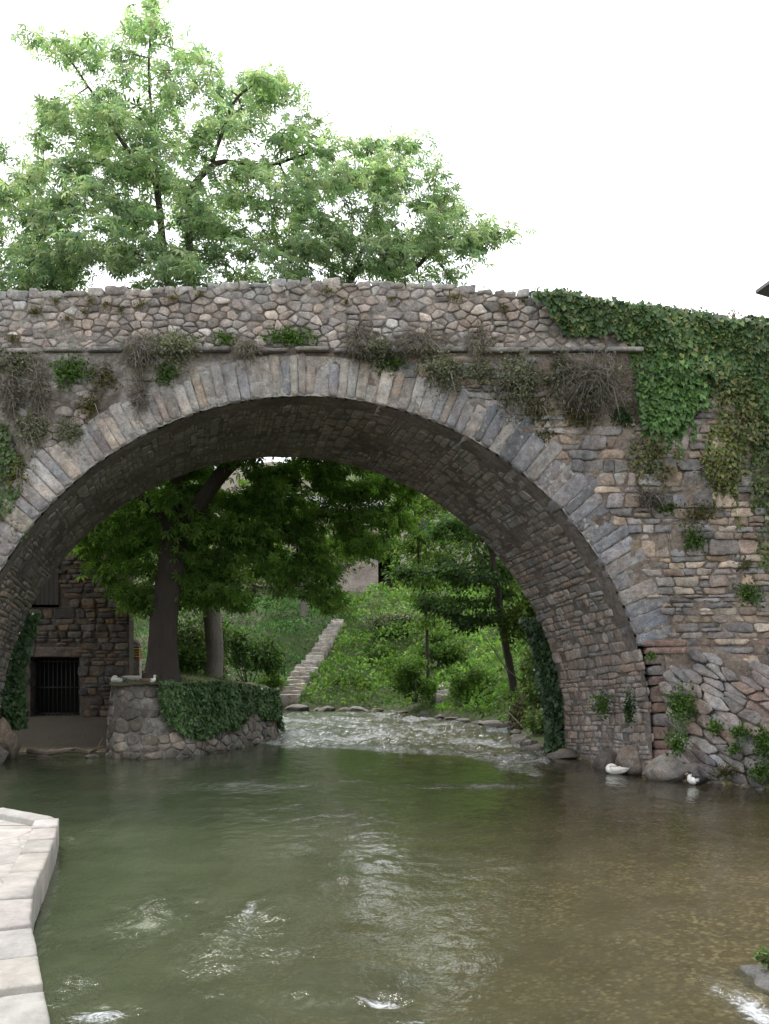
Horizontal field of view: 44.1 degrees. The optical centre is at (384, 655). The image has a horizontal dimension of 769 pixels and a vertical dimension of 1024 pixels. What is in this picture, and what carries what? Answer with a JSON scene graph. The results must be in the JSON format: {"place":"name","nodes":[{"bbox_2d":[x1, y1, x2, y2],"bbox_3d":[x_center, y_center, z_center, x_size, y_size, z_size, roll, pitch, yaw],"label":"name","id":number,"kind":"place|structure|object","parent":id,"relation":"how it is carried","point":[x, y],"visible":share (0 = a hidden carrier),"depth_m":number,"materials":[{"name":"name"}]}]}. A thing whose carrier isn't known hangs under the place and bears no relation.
{"place":"outdoors","nodes":[
{"label":"outdoors","id":0,"kind":"place"},
{"bbox_2d":[0,820,31,887],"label":"pavement","id":1,"kind":"structure","parent":0,"point":[14,836],"depth_m":9.42,"materials":[{"name":"stone"}]},
{"bbox_2d":[25,530,133,716],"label":"stone building","id":2,"kind":"structure","parent":0,"point":[84,651],"depth_m":25.01,"materials":[{"name":"stone"}]},
{"bbox_2d":[32,566,58,606],"bbox_3d":[-9.165,-2.000,25.020,1.210,1.480,0.160,0,0,0],"label":"window","id":3,"kind":"structure","parent":2,"relation":"in","point":[56,574],"depth_m":24.97,"materials":[{"name":"brown wood"}]},
{"bbox_2d":[0,709,768,1023],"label":"river water","id":4,"kind":"structure","parent":0,"point":[240,886],"depth_m":8.87,"materials":[{"name":"liquid"}]},
{"bbox_2d":[26,738,103,755],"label":"branch","id":5,"kind":"object","parent":4,"relation":"on","point":[53,752],"visible":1,"depth_m":19.50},
{"bbox_2d":[519,745,545,757],"bbox_3d":[3.196,2.073,20.537,0.629,0.263,0.570,0,0,0],"label":"rock","id":6,"kind":"object","parent":4,"relation":"in","point":[534,748],"visible":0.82,"depth_m":20.39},
{"bbox_2d":[544,748,578,762],"bbox_3d":[3.724,2.072,19.553,0.967,0.315,0.785,0,0,0],"label":"rock","id":7,"kind":"object","parent":4,"relation":"in","point":[565,753],"visible":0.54,"depth_m":19.35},
{"bbox_2d":[606,763,629,773],"bbox_3d":[4.111,2.002,16.749,0.410,0.189,0.222,0,0,0],"label":"duck","id":8,"kind":"object","parent":4,"relation":"on","point":[611,768],"visible":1,"depth_m":16.68},
{"bbox_2d":[685,771,709,784],"bbox_3d":[5.055,1.981,15.349,0.478,0.230,0.202,0,0,-22],"label":"duck","id":9,"kind":"object","parent":4,"relation":"on","point":[696,780],"visible":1,"depth_m":15.27},
{"bbox_2d":[733,965,768,996],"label":"rock","id":10,"kind":"object","parent":4,"relation":"in","point":[749,974],"visible":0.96,"depth_m":6.14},
{"bbox_2d":[751,943,768,969],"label":"water plant","id":11,"kind":"object","parent":10,"relation":"on","point":[762,958],"visible":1,"depth_m":6.18,"materials":[{"name":"green plant"}]},
{"bbox_2d":[0,0,768,462],"label":"sky","id":12,"kind":"structure","parent":0,"point":[632,136],"materials":[{"name":"white"}]},
{"bbox_2d":[13,462,768,1023],"bbox_3d":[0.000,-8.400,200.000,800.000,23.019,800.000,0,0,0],"label":"ground","id":13,"kind":"structure","parent":0,"point":[633,892],"depth_m":10.74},
{"bbox_2d":[0,717,20,758],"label":"rock","id":14,"kind":"object","parent":13,"relation":"on","point":[10,743],"visible":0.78,"depth_m":19.07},
{"bbox_2d":[0,808,58,1023],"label":"quay wall","id":15,"kind":"structure","parent":13,"relation":"on","point":[24,888],"depth_m":6.47,"materials":[{"name":"stone"}]},
{"bbox_2d":[134,638,142,674],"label":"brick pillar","id":16,"kind":"structure","parent":13,"relation":"on","point":[137,664],"depth_m":30.92,"materials":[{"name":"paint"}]},
{"bbox_2d":[124,672,250,684],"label":"grass","id":17,"kind":"structure","parent":13,"relation":"on","point":[197,675],"depth_m":25.22,"materials":[{"name":"green plant"}]},
{"bbox_2d":[134,468,242,599],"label":"tree","id":18,"kind":"object","parent":13,"relation":"on","point":[143,579],"depth_m":51.74,"materials":[{"name":"green plant"}]},
{"bbox_2d":[105,678,279,759],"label":"retaining wall","id":19,"kind":"structure","parent":13,"relation":"on","point":[139,728],"depth_m":19.31,"materials":[{"name":"stone"}]},
{"bbox_2d":[157,679,284,750],"bbox_3d":[-3.332,1.293,21.984,0.777,1.616,6.308,0,0,16],"label":"ivy","id":20,"kind":"object","parent":19,"relation":"attached to","point":[266,704],"visible":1,"depth_m":20.35,"materials":[{"name":"green plant"}]},
{"bbox_2d":[139,482,262,678],"bbox_3d":[-5.623,-1.490,28.818,4.606,7.616,3.709,0,0,0],"label":"tree","id":21,"kind":"object","parent":13,"relation":"on","point":[213,637],"visible":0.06,"depth_m":28.39,"materials":[{"name":"green plant"}]},
{"bbox_2d":[177,636,229,678],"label":"bush","id":22,"kind":"object","parent":13,"relation":"on","point":[188,657],"visible":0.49,"depth_m":28.18,"materials":[{"name":"green plant"}]},
{"bbox_2d":[177,606,235,677],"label":"bush","id":23,"kind":"object","parent":13,"relation":"on","point":[197,634],"visible":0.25,"depth_m":29.51,"materials":[{"name":"green plant"}]},
{"bbox_2d":[134,593,358,688],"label":"ground cover","id":24,"kind":"object","parent":13,"relation":"on","point":[292,605],"visible":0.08,"depth_m":43.19,"materials":[{"name":"green plant"}]},
{"bbox_2d":[203,617,290,682],"bbox_3d":[-5.166,-0.071,35.946,3.205,2.786,2.385,0,0,18],"label":"bush","id":25,"kind":"object","parent":13,"relation":"on","point":[247,654],"visible":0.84,"depth_m":35.75,"materials":[{"name":"green plant"}]},
{"bbox_2d":[0,0,537,681],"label":"chestnut tree","id":26,"kind":"object","parent":13,"relation":"on","point":[178,526],"visible":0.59,"depth_m":21.69,"materials":[{"name":"green plant"}]},
{"bbox_2d":[252,672,292,689],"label":"bush","id":27,"kind":"object","parent":13,"relation":"on","point":[271,682],"visible":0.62,"depth_m":37.30,"materials":[{"name":"green plant"}]},
{"bbox_2d":[211,545,334,599],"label":"tree","id":28,"kind":"object","parent":13,"relation":"on","point":[257,591],"visible":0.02,"depth_m":55.69,"materials":[{"name":"green plant"}]},
{"bbox_2d":[284,704,308,710],"bbox_3d":[-3.338,2.049,36.362,1.047,0.398,0.673,0,0,0],"label":"rock","id":29,"kind":"object","parent":13,"relation":"on","point":[298,707],"visible":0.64,"depth_m":36.13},
{"bbox_2d":[235,493,368,627],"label":"tree","id":30,"kind":"object","parent":13,"relation":"on","point":[303,606],"visible":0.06,"depth_m":43.44,"materials":[{"name":"green plant"}]},
{"bbox_2d":[280,619,344,706],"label":"stone steps","id":31,"kind":"structure","parent":13,"relation":"on","point":[291,693],"depth_m":38.87,"materials":[{"name":"stone"}]},
{"bbox_2d":[256,496,382,597],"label":"house","id":32,"kind":"structure","parent":13,"relation":"on","point":[362,579],"depth_m":60.00,"materials":[{"name":"paint"}]},
{"bbox_2d":[326,672,383,688],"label":"bush","id":33,"kind":"object","parent":13,"relation":"on","point":[335,681],"visible":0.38,"depth_m":37.57,"materials":[{"name":"green plant"}]},
{"bbox_2d":[331,500,399,582],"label":"tree","id":34,"kind":"object","parent":13,"relation":"on","point":[381,568],"visible":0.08,"depth_m":61.33,"materials":[{"name":"green plant"}]},
{"bbox_2d":[358,639,400,662],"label":"bush","id":35,"kind":"object","parent":13,"relation":"on","point":[375,651],"visible":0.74,"depth_m":39.22,"materials":[{"name":"green plant"}]},
{"bbox_2d":[0,277,768,779],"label":"stone bridge","id":36,"kind":"structure","parent":13,"relation":"on","point":[614,581],"depth_m":16.28,"materials":[{"name":"stone"}]},
{"bbox_2d":[0,423,28,542],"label":"ivy","id":37,"kind":"object","parent":36,"relation":"attached to","point":[10,496],"visible":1,"depth_m":16.20,"materials":[{"name":"green plant"}]},
{"bbox_2d":[0,347,30,439],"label":"wall plant","id":38,"kind":"object","parent":36,"relation":"attached to","point":[12,391],"depth_m":16.18,"materials":[{"name":"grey plant"}]},
{"bbox_2d":[1,450,31,497],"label":"wall plant","id":39,"kind":"object","parent":36,"relation":"attached to","point":[20,470],"depth_m":16.21,"materials":[{"name":"green plant"}]},
{"bbox_2d":[0,611,41,731],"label":"ivy","id":40,"kind":"object","parent":36,"relation":"attached to","point":[13,709],"visible":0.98,"depth_m":20.11,"materials":[{"name":"green plant"}]},
{"bbox_2d":[0,348,41,379],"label":"wall plant","id":41,"kind":"object","parent":36,"relation":"attached to","point":[19,362],"depth_m":16.19,"materials":[{"name":"green plant"}]},
{"bbox_2d":[11,408,51,468],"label":"wall plant","id":42,"kind":"object","parent":36,"relation":"attached to","point":[29,429],"depth_m":16.17,"materials":[{"name":"green plant"}]},
{"bbox_2d":[19,348,59,438],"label":"wall plant","id":43,"kind":"object","parent":36,"relation":"attached to","point":[40,391],"depth_m":16.18,"materials":[{"name":"grey plant"}]},
{"bbox_2d":[50,414,85,446],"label":"wall plant","id":44,"kind":"object","parent":36,"relation":"attached to","point":[71,428],"depth_m":16.18,"materials":[{"name":"green plant"}]},
{"bbox_2d":[48,346,97,392],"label":"wall plant","id":45,"kind":"object","parent":36,"relation":"attached to","point":[70,373],"depth_m":16.20,"materials":[{"name":"green plant"}]},
{"bbox_2d":[73,390,106,424],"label":"wall plant","id":46,"kind":"object","parent":36,"relation":"attached to","point":[90,405],"depth_m":16.24,"materials":[{"name":"green plant"}]},
{"bbox_2d":[82,359,122,395],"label":"wall plant","id":47,"kind":"object","parent":36,"relation":"attached to","point":[104,376],"depth_m":16.23,"materials":[{"name":"green plant"}]},
{"bbox_2d":[114,327,163,392],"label":"wall plant","id":48,"kind":"object","parent":36,"relation":"attached to","point":[138,351],"depth_m":16.09,"materials":[{"name":"grey plant"}]},
{"bbox_2d":[126,372,152,431],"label":"wall plant","id":49,"kind":"object","parent":36,"relation":"attached to","point":[138,397],"depth_m":16.20,"materials":[{"name":"grey plant"}]},
{"bbox_2d":[151,361,180,386],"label":"wall plant","id":50,"kind":"object","parent":36,"relation":"attached to","point":[165,377],"depth_m":16.22,"materials":[{"name":"green plant"}]},
{"bbox_2d":[145,325,208,376],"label":"wall plant","id":51,"kind":"object","parent":36,"relation":"attached to","point":[173,344],"depth_m":16.12,"materials":[{"name":"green plant"}]},
{"bbox_2d":[212,329,240,344],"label":"wall plant","id":52,"kind":"object","parent":36,"relation":"attached to","point":[224,340],"depth_m":16.24,"materials":[{"name":"green plant"}]},
{"bbox_2d":[226,336,266,372],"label":"wall plant","id":53,"kind":"object","parent":36,"relation":"attached to","point":[249,346],"depth_m":16.13,"materials":[{"name":"grey plant"}]},
{"bbox_2d":[255,324,320,346],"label":"wall plant","id":54,"kind":"object","parent":36,"relation":"attached to","point":[291,339],"depth_m":16.23,"materials":[{"name":"green plant"}]},
{"bbox_2d":[341,313,379,380],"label":"wall plant","id":55,"kind":"object","parent":36,"relation":"attached to","point":[355,339],"depth_m":16.11,"materials":[{"name":"grey plant"}]},
{"bbox_2d":[360,332,397,379],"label":"wall plant","id":56,"kind":"object","parent":36,"relation":"attached to","point":[384,347],"depth_m":16.11,"materials":[{"name":"green plant"}]},
{"bbox_2d":[375,352,408,376],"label":"wall plant","id":57,"kind":"object","parent":36,"relation":"attached to","point":[393,363],"depth_m":16.21,"materials":[{"name":"green plant"}]},
{"bbox_2d":[384,322,456,368],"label":"wall plant","id":58,"kind":"object","parent":36,"relation":"attached to","point":[416,341],"depth_m":16.11,"materials":[{"name":"grey plant"}]},
{"bbox_2d":[411,346,473,404],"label":"wall plant","id":59,"kind":"object","parent":36,"relation":"attached to","point":[442,367],"depth_m":16.13,"materials":[{"name":"green plant"}]},
{"bbox_2d":[462,351,496,392],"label":"wall plant","id":60,"kind":"object","parent":36,"relation":"attached to","point":[485,369],"depth_m":16.18,"materials":[{"name":"green plant"}]},
{"bbox_2d":[462,316,500,366],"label":"wall plant","id":61,"kind":"object","parent":36,"relation":"attached to","point":[480,340],"depth_m":16.14,"materials":[{"name":"grey plant"}]},
{"bbox_2d":[485,346,551,433],"bbox_3d":[2.285,-4.385,16.087,1.168,1.649,0.593,0,0,0],"label":"wall plant","id":62,"kind":"object","parent":36,"relation":"attached to","point":[521,383],"depth_m":16.11,"materials":[{"name":"green plant"}]},
{"bbox_2d":[520,390,559,423],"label":"wall plant","id":63,"kind":"object","parent":36,"relation":"attached to","point":[539,411],"depth_m":16.22,"materials":[{"name":"green plant"}]},
{"bbox_2d":[518,616,565,753],"bbox_3d":[3.446,0.752,20.266,1.186,3.187,0.560,0,0,0],"label":"ivy","id":64,"kind":"object","parent":36,"relation":"attached to","point":[546,679],"visible":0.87,"depth_m":20.11,"materials":[{"name":"green plant"}]},
{"bbox_2d":[541,344,577,408],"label":"wall plant","id":65,"kind":"object","parent":36,"relation":"attached to","point":[559,371],"depth_m":16.18,"materials":[{"name":"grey plant"}]},
{"bbox_2d":[548,393,604,429],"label":"wall plant","id":66,"kind":"object","parent":36,"relation":"attached to","point":[579,413],"depth_m":16.23,"materials":[{"name":"green plant"}]},
{"bbox_2d":[547,335,638,445],"bbox_3d":[3.562,-4.335,16.023,1.781,2.060,0.796,0,0,0],"label":"wall plant","id":67,"kind":"object","parent":36,"relation":"attached to","point":[590,379],"depth_m":16.05,"materials":[{"name":"grey plant"}]},
{"bbox_2d":[587,690,613,720],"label":"wall plant","id":68,"kind":"object","parent":36,"relation":"attached to","point":[602,705],"depth_m":17.53,"materials":[{"name":"green plant"}]},
{"bbox_2d":[609,401,636,429],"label":"wall plant","id":69,"kind":"object","parent":36,"relation":"attached to","point":[623,417],"depth_m":16.24,"materials":[{"name":"green plant"}]},
{"bbox_2d":[621,687,637,732],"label":"wall plant","id":70,"kind":"object","parent":36,"relation":"attached to","point":[629,712],"depth_m":16.45,"materials":[{"name":"green plant"}]},
{"bbox_2d":[529,286,768,459],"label":"ivy","id":71,"kind":"object","parent":36,"relation":"attached to","point":[736,343],"visible":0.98,"depth_m":16.17,"materials":[{"name":"green plant"}]},
{"bbox_2d":[629,479,674,519],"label":"wall plant","id":72,"kind":"object","parent":36,"relation":"attached to","point":[650,496],"depth_m":16.17,"materials":[{"name":"grey plant"}]},
{"bbox_2d":[623,433,685,500],"bbox_3d":[4.610,-3.229,16.215,1.100,1.200,0.194,0,0,0],"label":"ivy","id":73,"kind":"object","parent":36,"relation":"attached to","point":[640,472],"visible":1,"depth_m":16.21,"materials":[{"name":"green plant"}]},
{"bbox_2d":[650,499,680,515],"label":"wall plant","id":74,"kind":"object","parent":36,"relation":"attached to","point":[667,507],"depth_m":16.23,"materials":[{"name":"green plant"}]},
{"bbox_2d":[633,351,709,472],"bbox_3d":[4.886,-4.208,16.182,1.293,2.198,0.315,0,0,7],"label":"ivy","id":75,"kind":"object","parent":36,"relation":"attached to","point":[657,402],"visible":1,"depth_m":16.16,"materials":[{"name":"green plant"}]},
{"bbox_2d":[677,520,712,556],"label":"wall plant","id":76,"kind":"object","parent":36,"relation":"attached to","point":[694,538],"depth_m":16.19,"materials":[{"name":"green plant"}]},
{"bbox_2d":[672,499,723,522],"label":"wall plant","id":77,"kind":"object","parent":36,"relation":"attached to","point":[698,514],"depth_m":16.23,"materials":[{"name":"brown plant"}]},
{"bbox_2d":[694,448,746,498],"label":"wall plant","id":78,"kind":"object","parent":36,"relation":"attached to","point":[716,473],"depth_m":16.20,"materials":[{"name":"green plant"}]},
{"bbox_2d":[698,424,751,529],"bbox_3d":[5.829,-3.030,16.220,0.966,1.847,0.196,0,0,0],"label":"ivy","id":79,"kind":"object","parent":36,"relation":"attached to","point":[728,453],"visible":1,"depth_m":16.22,"materials":[{"name":"green plant"}]},
{"bbox_2d":[708,373,768,471],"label":"ivy","id":80,"kind":"object","parent":36,"relation":"attached to","point":[749,404],"visible":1,"depth_m":16.19,"materials":[{"name":"green plant"}]},
{"bbox_2d":[732,575,765,609],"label":"wall plant","id":81,"kind":"object","parent":36,"relation":"attached to","point":[746,594],"depth_m":15.94,"materials":[{"name":"green plant"}]},
{"bbox_2d":[747,443,768,587],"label":"ivy","id":82,"kind":"object","parent":36,"relation":"attached to","point":[759,493],"visible":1,"depth_m":16.18,"materials":[{"name":"green plant"}]},
{"bbox_2d":[371,650,437,702],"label":"bush","id":83,"kind":"object","parent":13,"relation":"on","point":[406,678],"visible":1,"depth_m":33.38,"materials":[{"name":"green plant"}]},
{"bbox_2d":[358,604,453,638],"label":"bush","id":84,"kind":"object","parent":13,"relation":"on","point":[378,621],"visible":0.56,"depth_m":40.60,"materials":[{"name":"green plant"}]},
{"bbox_2d":[297,580,550,721],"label":"weeds","id":85,"kind":"object","parent":13,"relation":"on","point":[487,703],"visible":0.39,"depth_m":37.06,"materials":[{"name":"green plant"}]},
{"bbox_2d":[389,487,464,700],"bbox_3d":[1.716,-2.906,33.924,4.552,9.089,3.641,0,0,0],"label":"tree","id":86,"kind":"object","parent":13,"relation":"on","point":[422,623],"visible":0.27,"depth_m":33.69,"materials":[{"name":"green plant"}]},
{"bbox_2d":[374,498,506,595],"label":"tree","id":87,"kind":"object","parent":13,"relation":"on","point":[485,555],"visible":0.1,"depth_m":49.65,"materials":[{"name":"green plant"}]},
{"bbox_2d":[393,493,487,591],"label":"house","id":88,"kind":"structure","parent":13,"relation":"on","point":[402,555],"depth_m":57.00,"materials":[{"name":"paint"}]},
{"bbox_2d":[410,626,471,666],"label":"bush","id":89,"kind":"object","parent":13,"relation":"on","point":[449,649],"visible":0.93,"depth_m":36.16,"materials":[{"name":"green plant"}]},
{"bbox_2d":[436,682,449,703],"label":"stone steps","id":90,"kind":"structure","parent":13,"relation":"on","point":[439,695],"depth_m":33.18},
{"bbox_2d":[382,510,520,707],"bbox_3d":[2.845,-1.984,28.500,5.835,7.127,3.684,0,0,0],"label":"tree","id":91,"kind":"object","parent":13,"relation":"on","point":[492,573],"visible":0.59,"depth_m":28.15,"materials":[{"name":"green plant"}]},
{"bbox_2d":[447,661,495,703],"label":"bush","id":92,"kind":"object","parent":13,"relation":"on","point":[459,683],"visible":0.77,"depth_m":31.12,"materials":[{"name":"green plant"}]},
{"bbox_2d":[477,720,502,732],"bbox_3d":[3.151,2.079,27.805,0.805,0.375,0.814,0,0,28],"label":"rock","id":93,"kind":"object","parent":13,"relation":"on","point":[494,723],"visible":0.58,"depth_m":27.56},
{"bbox_2d":[480,582,536,686],"bbox_3d":[4.414,-1.143,27.743,2.688,4.405,2.314,0,0,30],"label":"tree","id":94,"kind":"object","parent":13,"relation":"on","point":[520,609],"visible":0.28,"depth_m":27.49,"materials":[{"name":"green plant"}]},
{"bbox_2d":[502,681,539,729],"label":"bush","id":95,"kind":"object","parent":13,"relation":"on","point":[519,706],"visible":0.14,"depth_m":24.71,"materials":[{"name":"green plant"}]},
{"bbox_2d":[506,704,544,736],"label":"bush","id":96,"kind":"object","parent":13,"relation":"on","point":[533,721],"visible":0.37,"depth_m":21.91,"materials":[{"name":"green plant"}]},
{"bbox_2d":[517,636,542,711],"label":"bush","id":97,"kind":"object","parent":13,"relation":"on","point":[531,695],"visible":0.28,"depth_m":23.65,"materials":[{"name":"green plant"}]},
{"bbox_2d":[592,747,618,775],"bbox_3d":[4.237,1.992,17.795,0.646,0.507,0.966,0,0,0],"label":"rock","id":98,"kind":"object","parent":13,"relation":"on","point":[604,758],"visible":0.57,"depth_m":17.61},
{"bbox_2d":[615,744,642,776],"bbox_3d":[4.413,1.861,16.927,0.593,0.589,0.564,0,0,0],"label":"rock","id":99,"kind":"object","parent":13,"relation":"on","point":[627,756],"visible":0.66,"depth_m":16.74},
{"bbox_2d":[642,753,683,786],"bbox_3d":[4.728,1.932,16.061,0.764,0.572,0.597,0,0,0],"label":"rock","id":100,"kind":"object","parent":13,"relation":"on","point":[659,768],"visible":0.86,"depth_m":15.88,"materials":[{"name":"stone"}]},
{"bbox_2d":[680,762,700,783],"bbox_3d":[5.209,1.983,15.929,0.582,0.448,0.480,0,0,32],"label":"rock","id":101,"kind":"object","parent":13,"relation":"on","point":[692,767],"visible":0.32,"depth_m":15.79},
{"bbox_2d":[658,646,768,794],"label":"rock outcrop","id":102,"kind":"object","parent":13,"relation":"on","point":[731,690],"visible":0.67,"depth_m":15.64,"materials":[{"name":"stone"}]},
{"bbox_2d":[660,722,691,762],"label":"wall plant","id":103,"kind":"object","parent":102,"relation":"on","point":[677,744],"depth_m":15.65,"materials":[{"name":"green plant"}]},
{"bbox_2d":[661,678,701,729],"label":"wall plant","id":104,"kind":"object","parent":102,"relation":"on","point":[678,705],"depth_m":15.79,"materials":[{"name":"green plant"}]},
{"bbox_2d":[705,715,724,737],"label":"wall plant","id":105,"kind":"object","parent":102,"relation":"on","point":[713,726],"depth_m":15.40,"materials":[{"name":"green plant"}]},
{"bbox_2d":[708,763,742,779],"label":"wall plant","id":106,"kind":"object","parent":102,"relation":"on","point":[724,770],"depth_m":15.19,"materials":[{"name":"green plant"}]},
{"bbox_2d":[723,740,744,757],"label":"wall plant","id":107,"kind":"object","parent":102,"relation":"on","point":[734,748],"depth_m":15.11,"materials":[{"name":"green plant"}]},
{"bbox_2d":[725,721,751,741],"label":"wall plant","id":108,"kind":"object","parent":102,"relation":"on","point":[739,731],"depth_m":15.13,"materials":[{"name":"green plant"}]},
{"bbox_2d":[742,757,768,788],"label":"wall plant","id":109,"kind":"object","parent":102,"relation":"on","point":[760,771],"depth_m":14.78,"materials":[{"name":"green plant"}]},
{"bbox_2d":[747,715,768,763],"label":"wall plant","id":110,"kind":"object","parent":102,"relation":"on","point":[762,743],"depth_m":14.82,"materials":[{"name":"green plant"}]},
{"bbox_2d":[755,281,768,296],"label":"house","id":111,"kind":"structure","parent":13,"relation":"on","point":[762,290],"depth_m":26.84,"materials":[{"name":"stone"}]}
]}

